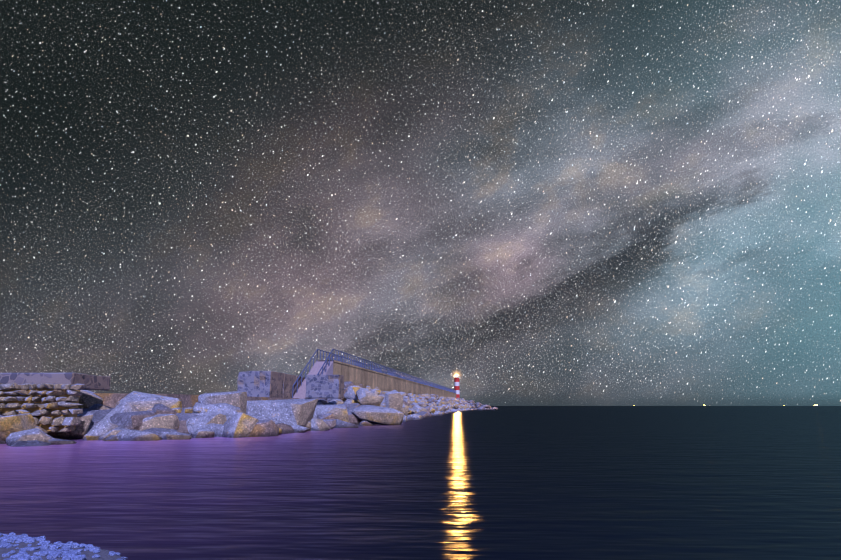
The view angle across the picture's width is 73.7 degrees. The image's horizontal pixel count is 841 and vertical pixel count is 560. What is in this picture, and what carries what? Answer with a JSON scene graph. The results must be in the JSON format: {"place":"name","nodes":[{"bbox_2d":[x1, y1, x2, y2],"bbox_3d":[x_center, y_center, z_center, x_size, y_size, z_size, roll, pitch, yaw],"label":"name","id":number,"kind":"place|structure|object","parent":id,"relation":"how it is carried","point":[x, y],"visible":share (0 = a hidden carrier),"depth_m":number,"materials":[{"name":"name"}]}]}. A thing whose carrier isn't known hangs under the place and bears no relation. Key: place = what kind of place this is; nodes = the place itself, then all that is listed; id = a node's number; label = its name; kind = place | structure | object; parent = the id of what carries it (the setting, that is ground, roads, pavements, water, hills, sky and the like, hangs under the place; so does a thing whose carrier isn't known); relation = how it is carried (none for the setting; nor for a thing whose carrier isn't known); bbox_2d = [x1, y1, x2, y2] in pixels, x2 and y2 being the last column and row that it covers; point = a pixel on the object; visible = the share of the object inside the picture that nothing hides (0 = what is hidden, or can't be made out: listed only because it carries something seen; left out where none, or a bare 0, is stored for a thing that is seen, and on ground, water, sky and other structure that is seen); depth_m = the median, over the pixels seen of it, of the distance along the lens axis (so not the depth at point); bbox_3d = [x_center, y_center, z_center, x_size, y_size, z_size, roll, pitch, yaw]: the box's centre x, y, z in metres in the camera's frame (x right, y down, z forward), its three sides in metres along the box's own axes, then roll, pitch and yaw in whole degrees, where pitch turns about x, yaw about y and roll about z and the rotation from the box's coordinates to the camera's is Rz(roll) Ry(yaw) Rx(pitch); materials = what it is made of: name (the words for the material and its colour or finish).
{"place":"outdoors","nodes":[
{"label":"outdoors","id":0,"kind":"place"},
{"bbox_2d":[0,535,121,559],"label":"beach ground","id":1,"kind":"structure","parent":0,"point":[103,554],"depth_m":5.54,"materials":[{"name":"grey gravel"}]},
{"bbox_2d":[0,532,126,559],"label":"beach pebbles","id":2,"kind":"object","parent":1,"relation":"on","point":[66,551],"visible":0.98,"depth_m":5.59,"materials":[{"name":"grey gravel"}]},
{"bbox_2d":[0,393,298,443],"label":"bank ground","id":3,"kind":"structure","parent":0,"point":[111,400],"depth_m":29.60,"materials":[{"name":"brown soil"}]},
{"bbox_2d":[0,383,84,432],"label":"masonry wall","id":4,"kind":"structure","parent":3,"relation":"on","point":[69,422],"depth_m":23.83,"materials":[{"name":"stone"}]},
{"bbox_2d":[0,389,79,430],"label":"wall mortar","id":5,"kind":"object","parent":4,"relation":"attached to","point":[45,427],"visible":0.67,"depth_m":24.11,"materials":[{"name":"grey concrete"}]},
{"bbox_2d":[0,372,110,390],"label":"cap block","id":6,"kind":"structure","parent":4,"relation":"on","point":[93,382],"depth_m":25.02,"materials":[{"name":"concrete"}]},
{"bbox_2d":[171,407,207,412],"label":"rocks","id":7,"kind":"object","parent":3,"relation":"on","point":[186,410],"visible":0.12,"depth_m":28.97,"materials":[{"name":"stone"}]},
{"bbox_2d":[0,385,406,446],"bbox_3d":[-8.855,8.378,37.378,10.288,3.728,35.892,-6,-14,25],"label":"boulders","id":8,"kind":"object","parent":3,"relation":"on","point":[297,415],"visible":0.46,"depth_m":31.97,"materials":[{"name":"grey stone"}]},
{"bbox_2d":[237,371,343,397],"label":"concrete blocks","id":9,"kind":"structure","parent":3,"relation":"on","point":[275,384],"depth_m":46.70,"materials":[{"name":"grey concrete"}]},
{"bbox_2d":[293,361,332,399],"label":"stairs","id":10,"kind":"structure","parent":3,"relation":"on","point":[315,369],"depth_m":54.63,"materials":[{"name":"concrete"}]},
{"bbox_2d":[326,381,476,419],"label":"breakwater rocks","id":11,"kind":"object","parent":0,"point":[418,406],"depth_m":88.33,"materials":[{"name":"grey stone"}]},
{"bbox_2d":[316,360,455,397],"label":"pier wall","id":12,"kind":"structure","parent":11,"relation":"on","point":[358,376],"depth_m":78.90,"materials":[{"name":"concrete"}]},
{"bbox_2d":[292,349,455,398],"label":"railings","id":13,"kind":"object","parent":12,"relation":"on","point":[380,369],"visible":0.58,"depth_m":68.66,"materials":[{"name":"grey metal"}]},
{"bbox_2d":[453,373,459,397],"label":"lighthouse","id":14,"kind":"object","parent":11,"relation":"on","point":[456,385],"visible":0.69,"depth_m":214.15,"materials":[{"name":"red metal"}]},
{"bbox_2d":[0,406,840,559],"bbox_3d":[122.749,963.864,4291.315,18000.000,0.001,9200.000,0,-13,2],"label":"sea","id":15,"kind":"structure","parent":0,"point":[632,483],"depth_m":10.01,"materials":[{"name":"liquid"}]},
{"bbox_2d":[0,0,840,405],"label":"sky","id":16,"kind":"structure","parent":0,"point":[530,202],"materials":[{"name":"black"}]},
{"bbox_2d":[465,400,497,409],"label":"riprap","id":17,"kind":"object","parent":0,"point":[479,406],"visible":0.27,"depth_m":210.06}
]}

